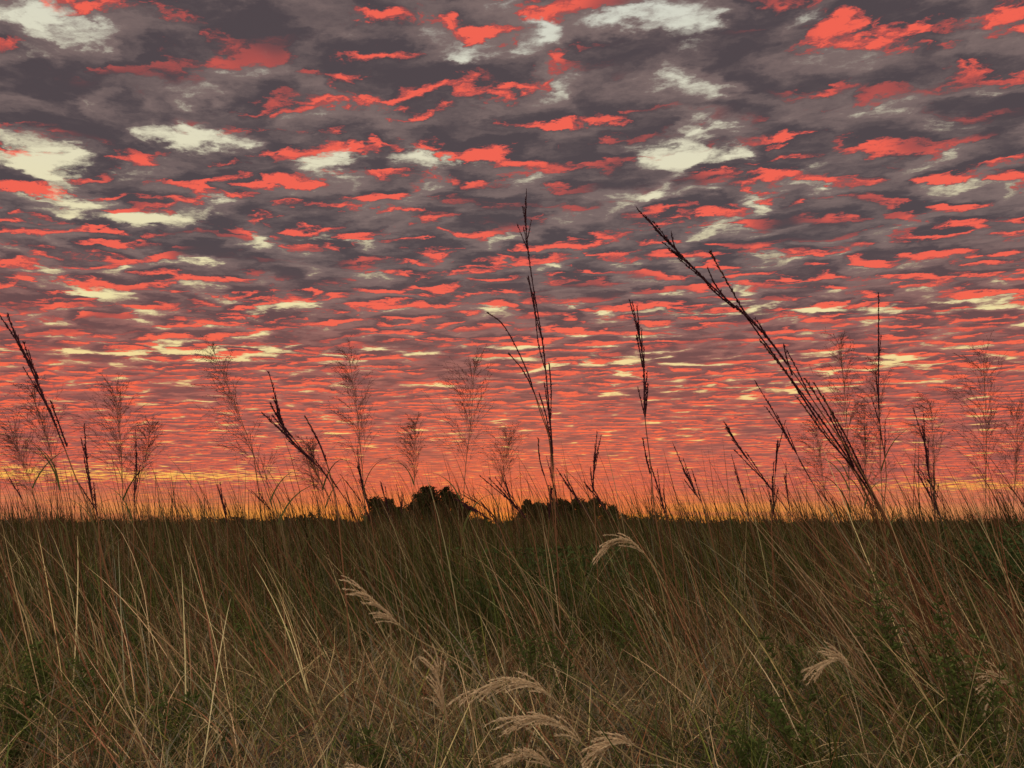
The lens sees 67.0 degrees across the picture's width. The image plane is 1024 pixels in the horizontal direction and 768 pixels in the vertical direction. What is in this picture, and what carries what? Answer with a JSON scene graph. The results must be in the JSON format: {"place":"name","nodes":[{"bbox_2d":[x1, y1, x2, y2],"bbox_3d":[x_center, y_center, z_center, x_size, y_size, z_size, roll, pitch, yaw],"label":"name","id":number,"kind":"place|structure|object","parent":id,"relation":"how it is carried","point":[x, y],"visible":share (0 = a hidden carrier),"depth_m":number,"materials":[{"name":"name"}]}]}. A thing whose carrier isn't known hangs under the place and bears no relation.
{"place":"outdoors","nodes":[
{"label":"outdoors","id":0,"kind":"place"},
{"bbox_2d":[326,469,377,578],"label":"bluestem grass","id":1,"kind":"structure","parent":0,"point":[349,510],"depth_m":6.36,"materials":[{"name":"brown plant"}]},
{"bbox_2d":[0,426,1023,767],"bbox_3d":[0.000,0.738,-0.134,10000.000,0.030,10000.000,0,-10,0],"label":"ground","id":2,"kind":"structure","parent":0,"point":[408,738],"depth_m":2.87,"materials":[{"name":"brown plant"}]},
{"bbox_2d":[0,679,39,767],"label":"ragweed plant","id":3,"kind":"object","parent":2,"relation":"on","point":[13,714],"visible":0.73,"depth_m":2.34,"materials":[{"name":"green plant"}]},
{"bbox_2d":[4,468,42,565],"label":"bluestem grass","id":4,"kind":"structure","parent":2,"relation":"on","point":[22,504],"depth_m":7.02,"materials":[{"name":"brown plant"}]},
{"bbox_2d":[0,411,75,599],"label":"switchgrass","id":5,"kind":"object","parent":2,"relation":"on","point":[16,449],"visible":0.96,"depth_m":5.48,"materials":[{"name":"brown plant"}]},
{"bbox_2d":[19,639,60,729],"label":"ragweed plant","id":6,"kind":"object","parent":2,"relation":"on","point":[37,667],"visible":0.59,"depth_m":2.84,"materials":[{"name":"green plant"}]},
{"bbox_2d":[0,375,83,618],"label":"switchgrass","id":7,"kind":"object","parent":2,"relation":"on","point":[41,420],"visible":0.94,"depth_m":4.99,"materials":[{"name":"brown plant"}]},
{"bbox_2d":[0,312,127,697],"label":"bluestem grass","id":8,"kind":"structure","parent":2,"relation":"on","point":[29,363],"depth_m":3.44,"materials":[{"name":"brown plant"}]},
{"bbox_2d":[62,649,121,736],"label":"ragweed plant","id":9,"kind":"object","parent":2,"relation":"on","point":[86,679],"visible":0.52,"depth_m":2.73,"materials":[{"name":"green plant"}]},
{"bbox_2d":[56,373,165,599],"bbox_3d":[-2.449,0.762,4.713,0.712,1.686,0.546,-6,-12,31],"label":"switchgrass","id":10,"kind":"object","parent":2,"relation":"on","point":[119,423],"visible":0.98,"depth_m":4.82,"materials":[{"name":"brown plant"}]},
{"bbox_2d":[66,423,161,690],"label":"bluestem grass","id":11,"kind":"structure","parent":2,"relation":"on","point":[89,482],"depth_m":3.56,"materials":[{"name":"brown plant"}]},
{"bbox_2d":[118,602,149,690],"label":"ragweed plant","id":12,"kind":"object","parent":2,"relation":"on","point":[137,636],"visible":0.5,"depth_m":3.55,"materials":[{"name":"green plant"}]},
{"bbox_2d":[97,414,186,594],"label":"switchgrass","id":13,"kind":"object","parent":2,"relation":"on","point":[146,448],"visible":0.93,"depth_m":5.59,"materials":[{"name":"brown plant"}]},
{"bbox_2d":[132,429,162,620],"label":"bluestem grass","id":14,"kind":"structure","parent":2,"relation":"on","point":[135,477],"depth_m":4.66,"materials":[{"name":"brown plant"}]},
{"bbox_2d":[145,689,200,763],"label":"ragweed plant","id":15,"kind":"object","parent":2,"relation":"on","point":[164,716],"visible":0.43,"depth_m":2.44,"materials":[{"name":"green plant"}]},
{"bbox_2d":[205,482,227,606],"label":"bluestem grass","id":16,"kind":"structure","parent":2,"relation":"on","point":[225,506],"depth_m":5.20,"materials":[{"name":"brown plant"}]},
{"bbox_2d":[234,615,273,696],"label":"ragweed plant","id":17,"kind":"object","parent":2,"relation":"on","point":[255,635],"visible":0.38,"depth_m":3.44,"materials":[{"name":"green plant"}]},
{"bbox_2d":[188,339,346,608],"bbox_3d":[-1.452,0.639,4.573,0.989,1.879,0.469,0,-10,0],"label":"switchgrass","id":18,"kind":"object","parent":2,"relation":"on","point":[248,440],"visible":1,"depth_m":4.62,"materials":[{"name":"brown plant"}]},
{"bbox_2d":[249,490,293,573],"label":"bluestem grass","id":19,"kind":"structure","parent":2,"relation":"on","point":[270,509],"depth_m":7.58,"materials":[{"name":"brown plant"}]},
{"bbox_2d":[261,371,370,730],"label":"bluestem grass","id":20,"kind":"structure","parent":2,"relation":"on","point":[283,430],"depth_m":3.00,"materials":[{"name":"brown plant"}]},
{"bbox_2d":[279,430,368,637],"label":"switchgrass","id":21,"kind":"object","parent":2,"relation":"on","point":[309,463],"visible":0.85,"depth_m":5.36,"materials":[{"name":"brown plant"}]},
{"bbox_2d":[344,762,365,767],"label":"silver beardgrass","id":22,"kind":"object","parent":2,"relation":"on","point":[362,766],"visible":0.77,"depth_m":1.86,"materials":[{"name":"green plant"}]},
{"bbox_2d":[316,338,396,650],"bbox_3d":[-0.979,0.642,4.730,0.368,1.929,0.565,7,-13,-35],"label":"switchgrass","id":23,"kind":"object","parent":2,"relation":"on","point":[350,393],"visible":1,"depth_m":4.84,"materials":[{"name":"brown plant"}]},
{"bbox_2d":[346,723,389,767],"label":"ragweed plant","id":24,"kind":"object","parent":2,"relation":"on","point":[371,746],"visible":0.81,"depth_m":2.12,"materials":[{"name":"green plant"}]},
{"bbox_2d":[340,474,395,580],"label":"bluestem grass","id":25,"kind":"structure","parent":2,"relation":"on","point":[366,513],"depth_m":7.26,"materials":[{"name":"brown plant"}]},
{"bbox_2d":[357,449,402,596],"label":"bluestem grass","id":26,"kind":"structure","parent":2,"relation":"on","point":[360,480],"depth_m":4.99,"materials":[{"name":"brown plant"}]},
{"bbox_2d":[360,495,400,523],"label":"tree","id":27,"kind":"object","parent":2,"relation":"on","point":[371,502],"visible":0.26,"depth_m":97.89,"materials":[{"name":"green plant"}]},
{"bbox_2d":[380,482,416,596],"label":"bluestem grass","id":28,"kind":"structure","parent":2,"relation":"on","point":[385,499],"depth_m":5.61,"materials":[{"name":"brown plant"}]},
{"bbox_2d":[396,484,409,588],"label":"bluestem grass","id":29,"kind":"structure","parent":2,"relation":"on","point":[401,500],"depth_m":7.27,"materials":[{"name":"brown plant"}]},
{"bbox_2d":[394,504,418,522],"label":"tree","id":30,"kind":"object","parent":2,"relation":"on","point":[404,512],"visible":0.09,"depth_m":98.93,"materials":[{"name":"green plant"}]},
{"bbox_2d":[370,412,463,607],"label":"switchgrass","id":31,"kind":"object","parent":2,"relation":"on","point":[413,426],"visible":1,"depth_m":5.58,"materials":[{"name":"brown plant"}]},
{"bbox_2d":[339,575,515,753],"bbox_3d":[-0.225,0.853,2.192,0.558,0.607,0.066,0,-10,-2],"label":"silver beardgrass","id":32,"kind":"object","parent":2,"relation":"on","point":[376,604],"visible":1,"depth_m":2.21,"materials":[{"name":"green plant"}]},
{"bbox_2d":[405,485,462,526],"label":"tree","id":33,"kind":"object","parent":2,"relation":"on","point":[441,493],"visible":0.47,"depth_m":95.51,"materials":[{"name":"green plant"}]},
{"bbox_2d":[418,643,461,767],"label":"silver beardgrass","id":34,"kind":"object","parent":2,"relation":"on","point":[439,693],"visible":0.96,"depth_m":2.09,"materials":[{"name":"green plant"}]},
{"bbox_2d":[421,346,501,610],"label":"switchgrass","id":35,"kind":"object","parent":2,"relation":"on","point":[466,416],"visible":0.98,"depth_m":4.82,"materials":[{"name":"brown plant"}]},
{"bbox_2d":[453,501,472,524],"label":"tree","id":36,"kind":"object","parent":2,"relation":"on","point":[459,504],"visible":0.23,"depth_m":96.59,"materials":[{"name":"green plant"}]},
{"bbox_2d":[445,622,485,703],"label":"ragweed plant","id":37,"kind":"object","parent":2,"relation":"on","point":[462,655],"visible":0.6,"depth_m":3.12,"materials":[{"name":"green plant"}]},
{"bbox_2d":[463,491,524,558],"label":"bluestem grass","id":38,"kind":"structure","parent":2,"relation":"on","point":[490,512],"depth_m":6.33,"materials":[{"name":"brown plant"}]},
{"bbox_2d":[460,423,529,572],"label":"switchgrass","id":39,"kind":"object","parent":2,"relation":"on","point":[504,447],"visible":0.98,"depth_m":5.98,"materials":[{"name":"brown plant"}]},
{"bbox_2d":[454,498,536,630],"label":"bluestem grass","id":40,"kind":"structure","parent":2,"relation":"on","point":[472,509],"depth_m":4.53,"materials":[{"name":"brown plant"}]},
{"bbox_2d":[1,511,1014,527],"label":"distant trees","id":41,"kind":"object","parent":2,"relation":"on","point":[425,521],"visible":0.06,"depth_m":157.56,"materials":[{"name":"green plant"}]},
{"bbox_2d":[500,471,522,564],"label":"bluestem grass","id":42,"kind":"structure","parent":2,"relation":"on","point":[512,506],"depth_m":6.85,"materials":[{"name":"brown plant"}]},
{"bbox_2d":[479,475,549,647],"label":"bluestem grass","id":43,"kind":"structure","parent":2,"relation":"on","point":[513,504],"depth_m":4.20,"materials":[{"name":"brown plant"}]},
{"bbox_2d":[488,746,552,767],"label":"silver beardgrass","id":44,"kind":"object","parent":2,"relation":"on","point":[531,754],"visible":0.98,"depth_m":1.77,"materials":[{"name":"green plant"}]},
{"bbox_2d":[509,623,544,707],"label":"ragweed plant","id":45,"kind":"object","parent":2,"relation":"on","point":[532,652],"visible":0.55,"depth_m":3.23,"materials":[{"name":"green plant"}]},
{"bbox_2d":[486,188,568,663],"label":"bluestem grass","id":46,"kind":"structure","parent":2,"relation":"on","point":[549,431],"depth_m":4.08,"materials":[{"name":"brown plant"}]},
{"bbox_2d":[518,499,553,525],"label":"tree","id":47,"kind":"object","parent":2,"relation":"on","point":[524,508],"visible":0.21,"depth_m":97.85,"materials":[{"name":"green plant"}]},
{"bbox_2d":[447,670,638,767],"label":"silver beardgrass","id":48,"kind":"object","parent":2,"relation":"on","point":[494,685],"visible":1,"depth_m":1.80,"materials":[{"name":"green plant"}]},
{"bbox_2d":[417,543,670,665],"bbox_3d":[0.217,1.335,4.857,1.720,0.648,1.866,0,-10,0],"label":"green bush","id":49,"kind":"object","parent":2,"relation":"on","point":[549,567],"visible":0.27,"depth_m":4.79,"materials":[{"name":"green plant"}]},
{"bbox_2d":[485,711,614,767],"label":"silver beardgrass","id":50,"kind":"object","parent":2,"relation":"on","point":[525,721],"visible":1,"depth_m":1.69,"materials":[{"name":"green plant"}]},
{"bbox_2d":[549,487,561,580],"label":"bluestem grass","id":51,"kind":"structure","parent":2,"relation":"on","point":[556,522],"depth_m":7.27,"materials":[{"name":"brown plant"}]},
{"bbox_2d":[546,456,567,592],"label":"bluestem grass","id":52,"kind":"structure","parent":2,"relation":"on","point":[555,494],"depth_m":6.77,"materials":[{"name":"brown plant"}]},
{"bbox_2d":[534,616,580,720],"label":"ragweed plant","id":53,"kind":"object","parent":2,"relation":"on","point":[555,655],"visible":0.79,"depth_m":3.03,"materials":[{"name":"green plant"}]},
{"bbox_2d":[547,484,571,583],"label":"bluestem grass","id":54,"kind":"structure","parent":2,"relation":"on","point":[549,506],"depth_m":5.16,"materials":[{"name":"brown plant"}]},
{"bbox_2d":[545,498,576,525],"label":"tree","id":55,"kind":"object","parent":2,"relation":"on","point":[566,503],"visible":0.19,"depth_m":97.52,"materials":[{"name":"green plant"}]},
{"bbox_2d":[556,468,614,620],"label":"bluestem grass","id":56,"kind":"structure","parent":2,"relation":"on","point":[569,488],"depth_m":4.69,"materials":[{"name":"brown plant"}]},
{"bbox_2d":[570,496,605,522],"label":"tree","id":57,"kind":"object","parent":2,"relation":"on","point":[581,502],"visible":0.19,"depth_m":97.78,"materials":[{"name":"green plant"}]},
{"bbox_2d":[572,432,613,644],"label":"bluestem grass","id":58,"kind":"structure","parent":2,"relation":"on","point":[595,456],"depth_m":4.36,"materials":[{"name":"brown plant"}]},
{"bbox_2d":[584,480,639,597],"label":"bluestem grass","id":59,"kind":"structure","parent":2,"relation":"on","point":[598,498],"depth_m":5.55,"materials":[{"name":"brown plant"}]},
{"bbox_2d":[603,504,624,524],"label":"tree","id":60,"kind":"object","parent":2,"relation":"on","point":[613,514],"visible":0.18,"depth_m":98.98,"materials":[{"name":"green plant"}]},
{"bbox_2d":[614,611,643,688],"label":"ragweed plant","id":61,"kind":"object","parent":2,"relation":"on","point":[626,627],"visible":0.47,"depth_m":3.63,"materials":[{"name":"green plant"}]},
{"bbox_2d":[579,731,690,767],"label":"silver beardgrass","id":62,"kind":"object","parent":2,"relation":"on","point":[602,746],"visible":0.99,"depth_m":1.68,"materials":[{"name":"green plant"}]},
{"bbox_2d":[592,533,711,762],"bbox_3d":[0.450,0.849,2.503,0.384,0.726,0.074,0,-10,0],"label":"silver beardgrass","id":63,"kind":"object","parent":2,"relation":"on","point":[610,542],"visible":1,"depth_m":2.54,"materials":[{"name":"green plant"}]},
{"bbox_2d":[642,459,683,655],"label":"bluestem grass","id":64,"kind":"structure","parent":2,"relation":"on","point":[660,495],"depth_m":4.38,"materials":[{"name":"brown plant"}]},
{"bbox_2d":[629,299,729,698],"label":"bluestem grass","id":65,"kind":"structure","parent":2,"relation":"on","point":[645,397],"depth_m":3.44,"materials":[{"name":"brown plant"}]},
{"bbox_2d":[672,442,737,661],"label":"bluestem grass","id":66,"kind":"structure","parent":2,"relation":"on","point":[693,489],"depth_m":4.04,"materials":[{"name":"brown plant"}]},
{"bbox_2d":[720,715,771,767],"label":"ragweed plant","id":67,"kind":"object","parent":2,"relation":"on","point":[757,744],"visible":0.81,"depth_m":2.04,"materials":[{"name":"green plant"}]},
{"bbox_2d":[731,454,760,574],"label":"bluestem grass","id":68,"kind":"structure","parent":2,"relation":"on","point":[736,473],"depth_m":6.82,"materials":[{"name":"brown plant"}]},
{"bbox_2d":[757,485,781,562],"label":"bluestem grass","id":69,"kind":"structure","parent":2,"relation":"on","point":[770,500],"depth_m":6.95,"materials":[{"name":"brown plant"}]},
{"bbox_2d":[771,420,791,650],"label":"bluestem grass","id":70,"kind":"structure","parent":2,"relation":"on","point":[775,462],"depth_m":4.56,"materials":[{"name":"brown plant"}]},
{"bbox_2d":[770,485,799,608],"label":"bluestem grass","id":71,"kind":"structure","parent":2,"relation":"on","point":[775,527],"depth_m":5.35,"materials":[{"name":"brown plant"}]},
{"bbox_2d":[752,690,818,767],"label":"ragweed plant","id":72,"kind":"object","parent":2,"relation":"on","point":[779,716],"visible":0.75,"depth_m":2.16,"materials":[{"name":"green plant"}]},
{"bbox_2d":[774,465,799,598],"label":"bluestem grass","id":73,"kind":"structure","parent":2,"relation":"on","point":[785,477],"depth_m":6.59,"materials":[{"name":"brown plant"}]},
{"bbox_2d":[758,631,816,733],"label":"ragweed plant","id":74,"kind":"object","parent":2,"relation":"on","point":[797,666],"visible":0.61,"depth_m":2.84,"materials":[{"name":"green plant"}]},
{"bbox_2d":[636,207,965,727],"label":"bluestem grass","id":75,"kind":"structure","parent":2,"relation":"on","point":[843,441],"depth_m":3.04,"materials":[{"name":"brown plant"}]},
{"bbox_2d":[724,422,883,676],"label":"bluestem grass","id":76,"kind":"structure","parent":2,"relation":"on","point":[727,428],"depth_m":3.77,"materials":[{"name":"brown plant"}]},
{"bbox_2d":[788,413,854,586],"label":"switchgrass","id":77,"kind":"object","parent":2,"relation":"on","point":[809,451],"visible":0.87,"depth_m":5.99,"materials":[{"name":"brown plant"}]},
{"bbox_2d":[754,380,907,652],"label":"bluestem grass","id":78,"kind":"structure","parent":2,"relation":"on","point":[786,435],"depth_m":4.20,"materials":[{"name":"brown plant"}]},
{"bbox_2d":[791,327,879,630],"bbox_3d":[2.025,0.628,4.790,0.660,1.978,0.472,0,-10,0],"label":"switchgrass","id":79,"kind":"object","parent":2,"relation":"on","point":[845,401],"visible":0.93,"depth_m":4.84,"materials":[{"name":"brown plant"}]},
{"bbox_2d":[817,485,860,579],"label":"bluestem grass","id":80,"kind":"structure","parent":2,"relation":"on","point":[819,492],"depth_m":6.78,"materials":[{"name":"brown plant"}]},
{"bbox_2d":[821,396,903,632],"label":"switchgrass","id":81,"kind":"object","parent":2,"relation":"on","point":[862,464],"visible":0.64,"depth_m":5.19,"materials":[{"name":"brown plant"}]},
{"bbox_2d":[800,640,942,767],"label":"silver beardgrass","id":82,"kind":"object","parent":2,"relation":"on","point":[820,666],"visible":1,"depth_m":2.10,"materials":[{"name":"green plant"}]},
{"bbox_2d":[852,591,898,740],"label":"ragweed plant","id":83,"kind":"object","parent":2,"relation":"on","point":[881,665],"visible":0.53,"depth_m":2.76,"materials":[{"name":"green plant"}]},
{"bbox_2d":[862,293,895,639],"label":"bluestem grass","id":84,"kind":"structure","parent":2,"relation":"on","point":[878,388],"depth_m":4.54,"materials":[{"name":"brown plant"}]},
{"bbox_2d":[841,347,925,609],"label":"switchgrass","id":85,"kind":"object","parent":2,"relation":"on","point":[874,421],"visible":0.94,"depth_m":5.01,"materials":[{"name":"brown plant"}]},
{"bbox_2d":[865,565,931,751],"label":"ragweed plant","id":86,"kind":"object","parent":2,"relation":"on","point":[893,646],"visible":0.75,"depth_m":2.60,"materials":[{"name":"green plant"}]},
{"bbox_2d":[890,390,960,585],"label":"switchgrass","id":87,"kind":"object","parent":2,"relation":"on","point":[929,439],"visible":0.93,"depth_m":5.62,"materials":[{"name":"brown plant"}]},
{"bbox_2d":[930,462,938,577],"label":"bluestem grass","id":88,"kind":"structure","parent":2,"relation":"on","point":[935,494],"depth_m":5.87,"materials":[{"name":"brown plant"}]},
{"bbox_2d":[913,465,965,624],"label":"bluestem grass","id":89,"kind":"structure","parent":2,"relation":"on","point":[929,495],"depth_m":5.01,"materials":[{"name":"brown plant"}]},
{"bbox_2d":[913,408,981,629],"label":"bluestem grass","id":90,"kind":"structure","parent":2,"relation":"on","point":[927,461],"depth_m":4.48,"materials":[{"name":"brown plant"}]},
{"bbox_2d":[919,591,976,744],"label":"ragweed plant","id":91,"kind":"object","parent":2,"relation":"on","point":[939,618],"visible":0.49,"depth_m":2.67,"materials":[{"name":"green plant"}]},
{"bbox_2d":[892,522,1023,648],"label":"green bush","id":92,"kind":"object","parent":2,"relation":"on","point":[983,554],"visible":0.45,"depth_m":4.75,"materials":[{"name":"green plant"}]},
{"bbox_2d":[929,629,997,767],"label":"ragweed plant","id":93,"kind":"object","parent":2,"relation":"on","point":[973,699],"visible":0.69,"depth_m":2.26,"materials":[{"name":"green plant"}]},
{"bbox_2d":[926,330,1012,638],"bbox_3d":[2.881,0.641,4.825,0.554,1.964,0.656,-7,-12,33],"label":"switchgrass","id":94,"kind":"object","parent":2,"relation":"on","point":[981,409],"visible":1,"depth_m":4.83,"materials":[{"name":"brown plant"}]},
{"bbox_2d":[943,662,1023,767],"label":"ragweed plant","id":95,"kind":"object","parent":2,"relation":"on","point":[994,701],"visible":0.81,"depth_m":2.15,"materials":[{"name":"green plant"}]},
{"bbox_2d":[961,575,1005,694],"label":"ragweed plant","id":96,"kind":"object","parent":2,"relation":"on","point":[972,611],"visible":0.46,"depth_m":3.26,"materials":[{"name":"green plant"}]},
{"bbox_2d":[965,393,1023,585],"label":"switchgrass","id":97,"kind":"object","parent":2,"relation":"on","point":[1015,461],"visible":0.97,"depth_m":5.51,"materials":[{"name":"brown plant"}]},
{"bbox_2d":[975,660,1022,715],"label":"silver beardgrass","id":98,"kind":"object","parent":2,"relation":"on","point":[995,674],"visible":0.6,"depth_m":2.18,"materials":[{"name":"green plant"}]},
{"bbox_2d":[986,520,1023,591],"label":"green bush","id":99,"kind":"object","parent":2,"relation":"on","point":[1007,554],"visible":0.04,"depth_m":5.52,"materials":[{"name":"green plant"}]},
{"bbox_2d":[0,0,1023,524],"label":"sky","id":100,"kind":"structure","parent":0,"point":[275,184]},
{"bbox_2d":[919,468,981,582],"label":"bluestem grass","id":101,"kind":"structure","parent":0,"point":[927,480],"depth_m":7.35,"materials":[{"name":"brown plant"}]}
]}

